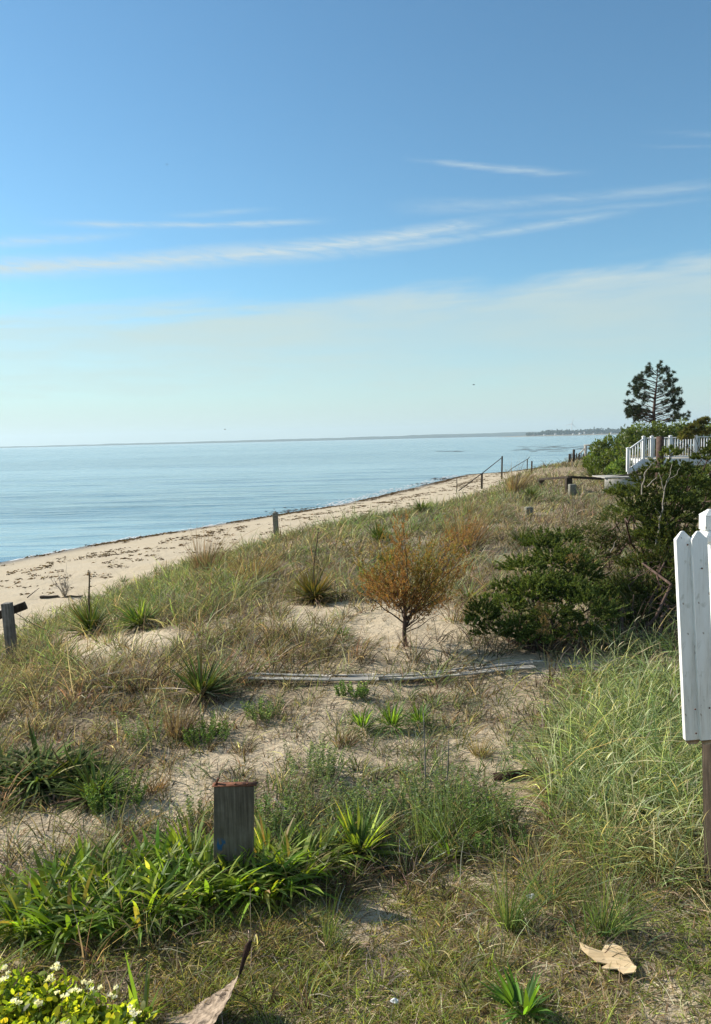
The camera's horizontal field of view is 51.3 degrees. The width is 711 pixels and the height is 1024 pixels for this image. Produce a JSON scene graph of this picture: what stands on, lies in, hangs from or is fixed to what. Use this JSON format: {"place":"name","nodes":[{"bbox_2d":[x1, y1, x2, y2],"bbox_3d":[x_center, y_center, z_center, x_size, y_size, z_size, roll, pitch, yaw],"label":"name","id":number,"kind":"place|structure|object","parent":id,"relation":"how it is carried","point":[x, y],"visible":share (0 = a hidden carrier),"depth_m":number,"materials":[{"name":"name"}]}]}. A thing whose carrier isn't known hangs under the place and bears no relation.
{"place":"outdoors","nodes":[
{"label":"outdoors","id":0,"kind":"place"},
{"bbox_2d":[0,431,553,447],"bbox_3d":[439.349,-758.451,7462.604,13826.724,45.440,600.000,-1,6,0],"label":"shore","id":1,"kind":"structure","parent":0,"point":[432,436],"depth_m":7210.84,"materials":[{"name":"sand"}]},
{"bbox_2d":[0,448,710,1023],"bbox_3d":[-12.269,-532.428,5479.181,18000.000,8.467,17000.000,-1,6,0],"label":"ground","id":2,"kind":"structure","parent":0,"point":[80,582],"depth_m":7.76,"materials":[{"name":"sand"}]},
{"bbox_2d":[0,865,33,914],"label":"lily clump","id":3,"kind":"object","parent":2,"relation":"on","point":[7,874],"visible":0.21,"depth_m":4.91,"materials":[{"name":"green plant"}]},
{"bbox_2d":[0,601,52,657],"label":"fence post","id":4,"kind":"object","parent":2,"relation":"on","point":[8,610],"visible":0.73,"depth_m":12.80,"materials":[{"name":"grey wood"}]},
{"bbox_2d":[0,866,80,964],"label":"lily clump","id":5,"kind":"object","parent":2,"relation":"on","point":[14,902],"visible":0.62,"depth_m":4.46,"materials":[{"name":"green plant"}]},
{"bbox_2d":[0,843,107,921],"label":"lily clump","id":6,"kind":"object","parent":2,"relation":"on","point":[35,885],"visible":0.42,"depth_m":4.78,"materials":[{"name":"green plant"}]},
{"bbox_2d":[48,566,72,595],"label":"bare bush","id":7,"kind":"object","parent":2,"relation":"on","point":[63,592],"visible":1,"depth_m":23.60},
{"bbox_2d":[0,719,121,816],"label":"yucca","id":8,"kind":"object","parent":2,"relation":"on","point":[57,766],"visible":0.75,"depth_m":6.47,"materials":[{"name":"green plant"}]},
{"bbox_2d":[1,866,128,975],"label":"lily clump","id":9,"kind":"object","parent":2,"relation":"on","point":[39,922],"visible":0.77,"depth_m":4.34,"materials":[{"name":"green plant"}]},
{"bbox_2d":[0,961,157,1023],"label":"flowering shrub","id":10,"kind":"object","parent":2,"relation":"on","point":[28,1001],"visible":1,"depth_m":3.50,"materials":[{"name":"green plant"}]},
{"bbox_2d":[17,827,144,905],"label":"lily clump","id":11,"kind":"object","parent":2,"relation":"on","point":[85,849],"visible":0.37,"depth_m":4.96,"materials":[{"name":"green plant"}]},
{"bbox_2d":[48,570,124,642],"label":"yucca","id":12,"kind":"object","parent":2,"relation":"on","point":[83,619],"visible":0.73,"depth_m":13.04,"materials":[{"name":"green plant"}]},
{"bbox_2d":[37,745,154,816],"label":"yucca","id":13,"kind":"object","parent":2,"relation":"on","point":[78,787],"visible":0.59,"depth_m":6.10,"materials":[{"name":"green plant"}]},
{"bbox_2d":[36,852,172,964],"bbox_3d":[-1.477,2.367,4.526,0.963,0.364,0.934,-1,6,0],"label":"lily clump","id":14,"kind":"object","parent":2,"relation":"on","point":[92,890],"visible":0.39,"depth_m":4.48,"materials":[{"name":"green plant"}]},
{"bbox_2d":[80,768,150,817],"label":"silvery weed","id":15,"kind":"object","parent":2,"relation":"on","point":[92,800],"visible":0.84,"depth_m":5.96,"materials":[{"name":"green plant"}]},
{"bbox_2d":[53,829,185,911],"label":"lily clump","id":16,"kind":"object","parent":2,"relation":"on","point":[95,861],"visible":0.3,"depth_m":4.90,"materials":[{"name":"green plant"}]},
{"bbox_2d":[105,593,166,635],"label":"yucca","id":17,"kind":"object","parent":2,"relation":"on","point":[130,619],"visible":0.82,"depth_m":12.32,"materials":[{"name":"green plant"}]},
{"bbox_2d":[108,953,171,1020],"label":"leafy plant","id":18,"kind":"object","parent":2,"relation":"on","point":[132,990],"visible":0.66,"depth_m":3.71,"materials":[{"name":"green plant"}]},
{"bbox_2d":[69,854,212,953],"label":"lily clump","id":19,"kind":"object","parent":2,"relation":"on","point":[175,892],"visible":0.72,"depth_m":4.42,"materials":[{"name":"green plant"}]},
{"bbox_2d":[110,699,177,751],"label":"silvery weed","id":20,"kind":"object","parent":2,"relation":"on","point":[144,734],"visible":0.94,"depth_m":7.23,"materials":[{"name":"green plant"}]},
{"bbox_2d":[86,821,204,897],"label":"lily clump","id":21,"kind":"object","parent":2,"relation":"on","point":[166,845],"visible":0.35,"depth_m":5.02,"materials":[{"name":"green plant"}]},
{"bbox_2d":[141,764,175,792],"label":"grass tussock","id":22,"kind":"object","parent":2,"relation":"on","point":[153,779],"depth_m":6.31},
{"bbox_2d":[105,834,231,944],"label":"lily clump","id":23,"kind":"object","parent":2,"relation":"on","point":[168,872],"visible":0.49,"depth_m":4.62,"materials":[{"name":"green plant"}]},
{"bbox_2d":[157,671,216,740],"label":"grass tussock","id":24,"kind":"object","parent":2,"relation":"on","point":[175,730],"depth_m":7.51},
{"bbox_2d":[127,811,256,886],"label":"lily clump","id":25,"kind":"object","parent":2,"relation":"on","point":[192,844],"visible":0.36,"depth_m":5.13,"materials":[{"name":"green plant"}]},
{"bbox_2d":[173,790,213,827],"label":"silvery weed","id":26,"kind":"object","parent":2,"relation":"on","point":[189,805],"visible":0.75,"depth_m":5.66,"materials":[{"name":"green plant"}]},
{"bbox_2d":[153,641,252,715],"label":"yucca","id":27,"kind":"object","parent":2,"relation":"on","point":[210,688],"visible":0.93,"depth_m":8.58,"materials":[{"name":"green plant"}]},
{"bbox_2d":[162,940,251,1023],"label":"dry leaf","id":28,"kind":"object","parent":2,"relation":"on","point":[212,1007],"visible":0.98,"depth_m":3.63,"materials":[{"name":"plant"}]},
{"bbox_2d":[181,711,235,747],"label":"silvery weed","id":29,"kind":"object","parent":2,"relation":"on","point":[211,729],"visible":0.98,"depth_m":7.42,"materials":[{"name":"green plant"}]},
{"bbox_2d":[147,833,272,937],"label":"lily clump","id":30,"kind":"object","parent":2,"relation":"on","point":[207,855],"visible":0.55,"depth_m":4.69,"materials":[{"name":"green plant"}]},
{"bbox_2d":[177,521,249,573],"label":"grass tussock","id":31,"kind":"object","parent":2,"relation":"on","point":[197,564],"depth_m":19.61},
{"bbox_2d":[212,778,256,869],"bbox_3d":[-0.794,2.186,4.880,0.317,0.890,0.055,-1,6,0],"label":"wide post","id":32,"kind":"object","parent":2,"relation":"on","point":[233,816],"visible":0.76,"depth_m":4.84,"materials":[{"name":"grey wood"}]},
{"bbox_2d":[180,834,294,926],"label":"lily clump","id":33,"kind":"object","parent":2,"relation":"on","point":[224,864],"visible":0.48,"depth_m":4.74,"materials":[{"name":"green plant"}]},
{"bbox_2d":[227,736,258,755],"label":"grass tussock","id":34,"kind":"object","parent":2,"relation":"on","point":[245,748],"depth_m":7.09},
{"bbox_2d":[219,538,297,580],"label":"grass tussock","id":35,"kind":"object","parent":2,"relation":"on","point":[255,563],"depth_m":15.71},
{"bbox_2d":[240,690,284,723],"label":"silvery weed","id":36,"kind":"object","parent":2,"relation":"on","point":[269,710],"visible":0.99,"depth_m":7.84,"materials":[{"name":"green plant"}]},
{"bbox_2d":[234,779,295,836],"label":"silvery weed","id":37,"kind":"object","parent":2,"relation":"on","point":[267,810],"visible":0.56,"depth_m":5.48,"materials":[{"name":"green plant"}]},
{"bbox_2d":[193,831,345,932],"bbox_3d":[-0.628,2.342,4.724,0.885,0.321,0.851,-4,6,-27],"label":"lily clump","id":38,"kind":"object","parent":2,"relation":"on","point":[266,894],"visible":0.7,"depth_m":4.63,"materials":[{"name":"green plant"}]},
{"bbox_2d":[0,467,539,594],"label":"seaweed wrack","id":39,"kind":"object","parent":2,"relation":"on","point":[238,521],"visible":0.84,"depth_m":45.95,"materials":[{"name":"plant"}]},
{"bbox_2d":[272,511,278,539],"bbox_3d":[-3.842,0.716,35.792,0.295,1.530,0.142,-1,6,0],"label":"marker post","id":40,"kind":"object","parent":2,"relation":"on","point":[275,516],"visible":0.73,"depth_m":35.70,"materials":[{"name":"grey wood"}]},
{"bbox_2d":[221,813,331,901],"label":"lily clump","id":41,"kind":"object","parent":2,"relation":"on","point":[290,829],"visible":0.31,"depth_m":5.12,"materials":[{"name":"green plant"}]},
{"bbox_2d":[237,822,352,922],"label":"lily clump","id":42,"kind":"object","parent":2,"relation":"on","point":[286,846],"visible":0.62,"depth_m":4.85,"materials":[{"name":"green plant"}]},
{"bbox_2d":[273,529,348,607],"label":"yucca","id":43,"kind":"object","parent":2,"relation":"on","point":[314,586],"visible":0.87,"depth_m":12.90,"materials":[{"name":"green plant"}]},
{"bbox_2d":[283,733,348,785],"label":"silvery weed","id":44,"kind":"object","parent":2,"relation":"on","point":[329,757],"visible":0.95,"depth_m":6.44,"materials":[{"name":"green plant"}]},
{"bbox_2d":[270,813,380,892],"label":"lily clump","id":45,"kind":"object","parent":2,"relation":"on","point":[342,859],"visible":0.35,"depth_m":5.09,"materials":[{"name":"green plant"}]},
{"bbox_2d":[284,777,374,834],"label":"silvery weed","id":46,"kind":"object","parent":2,"relation":"on","point":[301,809],"visible":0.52,"depth_m":5.67,"materials":[{"name":"green plant"}]},
{"bbox_2d":[315,883,362,947],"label":"grass tussock","id":47,"kind":"object","parent":2,"relation":"on","point":[332,932],"depth_m":4.22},
{"bbox_2d":[294,841,399,920],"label":"grass tussock","id":48,"kind":"object","parent":2,"relation":"on","point":[349,889],"depth_m":4.77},
{"bbox_2d":[330,715,369,748],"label":"grass tussock","id":49,"kind":"object","parent":2,"relation":"on","point":[349,739],"depth_m":7.13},
{"bbox_2d":[334,679,369,697],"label":"silvery weed","id":50,"kind":"object","parent":2,"relation":"on","point":[343,687],"visible":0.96,"depth_m":8.26,"materials":[{"name":"green plant"}]},
{"bbox_2d":[0,447,710,1023],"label":"dry dune grass","id":51,"kind":"structure","parent":2,"relation":"on","point":[76,681],"depth_m":8.95,"materials":[{"name":"plant"}]},
{"bbox_2d":[0,868,710,1023],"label":"short turf","id":52,"kind":"structure","parent":2,"relation":"on","point":[290,958],"depth_m":4.00,"materials":[{"name":"green plant"}]},
{"bbox_2d":[579,942,635,973],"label":"dry leaf","id":53,"kind":"object","parent":52,"relation":"on","point":[621,959],"visible":0.99,"depth_m":3.84,"materials":[{"name":"plant"}]},
{"bbox_2d":[0,451,710,986],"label":"green dune grass","id":54,"kind":"structure","parent":2,"relation":"on","point":[142,587],"depth_m":9.22,"materials":[{"name":"plant"}]},
{"bbox_2d":[0,514,710,1023],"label":"fallen thatch","id":55,"kind":"object","parent":2,"relation":"on","point":[422,942],"visible":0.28,"depth_m":4.35,"materials":[{"name":"plant"}]},
{"bbox_2d":[308,795,427,883],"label":"yucca","id":56,"kind":"object","parent":2,"relation":"on","point":[360,828],"visible":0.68,"depth_m":5.21,"materials":[{"name":"green plant"}]},
{"bbox_2d":[336,769,413,820],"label":"silvery weed","id":57,"kind":"object","parent":2,"relation":"on","point":[370,790],"visible":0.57,"depth_m":5.80,"materials":[{"name":"green plant"}]},
{"bbox_2d":[359,519,397,545],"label":"yucca","id":58,"kind":"object","parent":2,"relation":"on","point":[378,534],"visible":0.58,"depth_m":19.90,"materials":[{"name":"green plant"}]},
{"bbox_2d":[236,660,542,680],"bbox_3d":[0.414,1.960,9.020,3.867,0.132,0.648,-1,6,0],"label":"driftwood log","id":59,"kind":"object","parent":2,"relation":"on","point":[357,677],"visible":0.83,"depth_m":8.94,"materials":[{"name":"wood"}]},
{"bbox_2d":[341,694,438,744],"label":"leafy plant","id":60,"kind":"object","parent":2,"relation":"on","point":[391,719],"visible":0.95,"depth_m":7.44,"materials":[{"name":"green plant"}]},
{"bbox_2d":[347,774,460,853],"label":"silvery weed","id":61,"kind":"object","parent":2,"relation":"on","point":[405,808],"visible":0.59,"depth_m":5.50,"materials":[{"name":"green plant"}]},
{"bbox_2d":[342,509,482,646],"bbox_3d":[0.769,0.881,10.016,1.886,1.949,1.323,-1,6,0],"label":"brown sapling","id":62,"kind":"object","parent":2,"relation":"on","point":[432,585],"visible":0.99,"depth_m":9.89,"materials":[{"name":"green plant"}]},
{"bbox_2d":[408,496,436,514],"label":"yucca","id":63,"kind":"object","parent":2,"relation":"on","point":[419,507],"visible":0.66,"depth_m":26.82,"materials":[{"name":"green plant"}]},
{"bbox_2d":[367,783,499,866],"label":"grass tussock","id":64,"kind":"object","parent":2,"relation":"on","point":[421,842],"depth_m":5.17,"materials":[{"name":"plant"}]},
{"bbox_2d":[402,748,487,816],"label":"silvery weed","id":65,"kind":"object","parent":2,"relation":"on","point":[436,780],"visible":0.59,"depth_m":5.88,"materials":[{"name":"green plant"}]},
{"bbox_2d":[417,815,477,882],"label":"leafy plant","id":66,"kind":"object","parent":2,"relation":"on","point":[447,849],"visible":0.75,"depth_m":5.12,"materials":[{"name":"green plant"}]},
{"bbox_2d":[403,759,531,851],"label":"grass tussock","id":67,"kind":"object","parent":2,"relation":"on","point":[448,817],"depth_m":5.33,"materials":[{"name":"plant"}]},
{"bbox_2d":[443,575,492,604],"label":"yucca","id":68,"kind":"object","parent":2,"relation":"on","point":[468,593],"visible":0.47,"depth_m":12.18,"materials":[{"name":"green plant"}]},
{"bbox_2d":[441,477,510,551],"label":"grass tussock","id":69,"kind":"object","parent":2,"relation":"on","point":[456,538],"depth_m":18.61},
{"bbox_2d":[458,456,502,490],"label":"stair handrail","id":70,"kind":"object","parent":2,"relation":"on","point":[501,458],"visible":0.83,"depth_m":70.72,"materials":[{"name":"grey wood"}]},
{"bbox_2d":[464,726,500,758],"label":"grass tussock","id":71,"kind":"object","parent":2,"relation":"on","point":[475,752],"depth_m":6.78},
{"bbox_2d":[442,758,525,837],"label":"silvery weed","id":72,"kind":"object","parent":2,"relation":"on","point":[486,803],"visible":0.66,"depth_m":5.42,"materials":[{"name":"green plant"}]},
{"bbox_2d":[473,550,509,569],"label":"yucca","id":73,"kind":"object","parent":2,"relation":"on","point":[493,562],"visible":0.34,"depth_m":16.17,"materials":[{"name":"green plant"}]},
{"bbox_2d":[463,798,531,862],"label":"silvery weed","id":74,"kind":"object","parent":2,"relation":"on","point":[479,844],"visible":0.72,"depth_m":5.12,"materials":[{"name":"green plant"}]},
{"bbox_2d":[484,455,544,492],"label":"grass tussock","id":75,"kind":"object","parent":2,"relation":"on","point":[516,486],"depth_m":36.76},
{"bbox_2d":[493,768,536,780],"bbox_3d":[1.344,2.222,6.219,0.375,0.128,0.012,-2,6,-2],"label":"driftwood","id":76,"kind":"object","parent":2,"relation":"on","point":[500,777],"visible":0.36,"depth_m":6.21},
{"bbox_2d":[473,960,557,1023],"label":"leafy plant","id":77,"kind":"object","parent":2,"relation":"on","point":[510,993],"visible":1,"depth_m":3.56,"materials":[{"name":"green plant"}]},
{"bbox_2d":[504,523,536,546],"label":"yucca","id":78,"kind":"object","parent":2,"relation":"on","point":[514,536],"visible":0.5,"depth_m":18.91,"materials":[{"name":"green plant"}]},
{"bbox_2d":[428,780,619,909],"bbox_3d":[1.139,2.098,4.946,1.533,0.748,1.611,-1,6,0],"label":"grass tussock","id":79,"kind":"object","parent":2,"relation":"on","point":[510,870],"depth_m":4.82,"materials":[{"name":"plant"}]},
{"bbox_2d":[450,805,611,950],"bbox_3d":[0.991,1.983,4.207,0.973,0.876,0.780,-1,6,0],"label":"grass tussock","id":80,"kind":"object","parent":2,"relation":"on","point":[508,918],"depth_m":4.25,"materials":[{"name":"plant"}]},
{"bbox_2d":[519,483,544,500],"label":"yucca","id":81,"kind":"object","parent":2,"relation":"on","point":[532,492],"visible":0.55,"depth_m":31.56,"materials":[{"name":"green plant"}]},
{"bbox_2d":[462,525,633,654],"bbox_3d":[2.599,1.057,10.717,2.387,1.545,2.747,-1,6,0],"label":"juniper shrub","id":82,"kind":"object","parent":2,"relation":"on","point":[545,588],"visible":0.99,"depth_m":10.17,"materials":[{"name":"green plant"}]},
{"bbox_2d":[485,818,636,918],"bbox_3d":[1.252,2.134,4.488,0.807,0.486,0.920,-5,6,-30],"label":"grass tussock","id":83,"kind":"object","parent":2,"relation":"on","point":[550,879],"depth_m":4.54,"materials":[{"name":"plant"}]},
{"bbox_2d":[568,449,584,462],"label":"slat fence","id":84,"kind":"object","parent":2,"relation":"on","point":[571,457],"visible":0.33,"depth_m":68.12,"materials":[{"name":"grey wood"}]},
{"bbox_2d":[537,470,638,490],"bbox_3d":[11.604,-1.565,36.481,3.983,1.081,5.265,-1,6,0],"label":"rail fence","id":85,"kind":"object","parent":2,"relation":"on","point":[568,479],"visible":0.57,"depth_m":34.18,"materials":[{"name":"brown wood"}]},
{"bbox_2d":[579,462,603,479],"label":"yucca","id":86,"kind":"object","parent":2,"relation":"on","point":[594,472],"visible":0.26,"depth_m":39.84,"materials":[{"name":"green plant"}]},
{"bbox_2d":[473,609,710,924],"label":"tall beach grass","id":87,"kind":"structure","parent":2,"relation":"on","point":[641,730],"depth_m":5.83,"materials":[{"name":"plant"}]},
{"bbox_2d":[568,482,651,567],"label":"juniper shrub","id":88,"kind":"object","parent":2,"relation":"on","point":[612,537],"visible":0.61,"depth_m":14.53,"materials":[{"name":"green plant"}]},
{"bbox_2d":[581,424,643,473],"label":"bayberry shrub","id":89,"kind":"object","parent":2,"relation":"on","point":[604,451],"visible":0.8,"depth_m":41.70,"materials":[{"name":"green plant"}]},
{"bbox_2d":[546,778,680,871],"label":"grass tussock","id":90,"kind":"object","parent":2,"relation":"on","point":[586,841],"depth_m":4.88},
{"bbox_2d":[560,660,668,675],"bbox_3d":[3.103,1.877,8.910,1.273,0.118,0.394,2,6,30],"label":"driftwood log","id":91,"kind":"object","parent":2,"relation":"on","point":[566,664],"visible":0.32,"depth_m":9.00,"materials":[{"name":"wood"}]},
{"bbox_2d":[592,475,640,488],"bbox_3d":[12.210,-1.328,34.629,1.701,0.718,1.800,-1,6,0],"label":"landing","id":92,"kind":"object","parent":2,"relation":"on","point":[613,481],"visible":0.51,"depth_m":33.74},
{"bbox_2d":[603,456,631,478],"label":"bayberry shrub","id":93,"kind":"object","parent":2,"relation":"on","point":[616,467],"visible":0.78,"depth_m":39.34,"materials":[{"name":"green plant"}]},
{"bbox_2d":[554,807,690,942],"bbox_3d":[1.462,2.004,4.059,0.723,0.708,0.711,-7,8,-43],"label":"grass tussock","id":94,"kind":"object","parent":2,"relation":"on","point":[618,931],"depth_m":4.09,"materials":[{"name":"plant"}]},
{"bbox_2d":[588,511,700,647],"bbox_3d":[4.696,1.130,11.446,3.705,2.055,2.774,-4,6,-29],"label":"juniper shrub","id":95,"kind":"object","parent":2,"relation":"on","point":[644,587],"visible":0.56,"depth_m":11.21,"materials":[{"name":"green plant"}]},
{"bbox_2d":[624,420,672,456],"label":"bayberry shrub","id":96,"kind":"object","parent":2,"relation":"on","point":[649,433],"visible":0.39,"depth_m":43.65,"materials":[{"name":"green plant"}]},
{"bbox_2d":[599,436,710,579],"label":"juniper tree","id":97,"kind":"object","parent":2,"relation":"on","point":[687,498],"visible":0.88,"depth_m":12.66,"materials":[{"name":"green plant"}]},
{"bbox_2d":[623,360,691,455],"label":"pine tree","id":98,"kind":"object","parent":2,"relation":"on","point":[634,410],"visible":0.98,"depth_m":57.67,"materials":[{"name":"green plant"}]},
{"bbox_2d":[655,436,663,483],"bbox_3d":[14.600,-2.400,35.482,0.358,2.438,0.358,-1,6,0],"label":"log post","id":99,"kind":"object","parent":2,"relation":"on","point":[659,442],"visible":0.45,"depth_m":35.30,"materials":[{"name":"brown wood"}]},
{"bbox_2d":[617,435,710,476],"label":"deck","id":100,"kind":"structure","parent":2,"relation":"on","point":[635,462],"depth_m":37.90,"materials":[{"name":"white wood"}]},
{"bbox_2d":[656,461,710,491],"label":"bayberry shrub","id":101,"kind":"object","parent":2,"relation":"on","point":[672,472],"visible":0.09,"depth_m":33.76,"materials":[{"name":"green plant"}]},
{"bbox_2d":[656,417,710,467],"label":"bayberry shrub","id":102,"kind":"object","parent":2,"relation":"on","point":[675,428],"visible":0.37,"depth_m":43.71,"materials":[{"name":"green plant"}]},
{"bbox_2d":[674,509,710,887],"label":"picket railing","id":103,"kind":"object","parent":2,"relation":"on","point":[692,554],"visible":0.99,"depth_m":4.18,"materials":[{"name":"white paint"}]},
{"bbox_2d":[677,415,710,476],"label":"juniper shrub","id":104,"kind":"object","parent":2,"relation":"on","point":[690,431],"visible":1,"depth_m":29.87,"materials":[{"name":"green plant"}]},
{"bbox_2d":[0,434,710,561],"bbox_3d":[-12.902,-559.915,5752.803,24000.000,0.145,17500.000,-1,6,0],"label":"sea","id":105,"kind":"structure","parent":0,"point":[52,499],"depth_m":125.32,"materials":[{"name":"liquid"}]},
{"bbox_2d":[10,475,455,560],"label":"foam","id":106,"kind":"object","parent":105,"relation":"on","point":[333,504],"visible":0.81,"depth_m":69.51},
{"bbox_2d":[0,0,710,446],"label":"sky","id":107,"kind":"structure","parent":0,"point":[361,216],"materials":[{"name":"blue"}]},
{"bbox_2d":[507,433,657,436],"bbox_3d":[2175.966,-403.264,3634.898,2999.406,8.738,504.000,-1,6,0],"label":"headland","id":108,"kind":"structure","parent":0,"point":[565,435],"depth_m":3407.17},
{"bbox_2d":[526,426,706,435],"bbox_3d":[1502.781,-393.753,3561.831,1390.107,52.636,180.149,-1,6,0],"label":"headland woods","id":109,"kind":"object","parent":108,"relation":"on","point":[587,431],"visible":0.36,"depth_m":3506.57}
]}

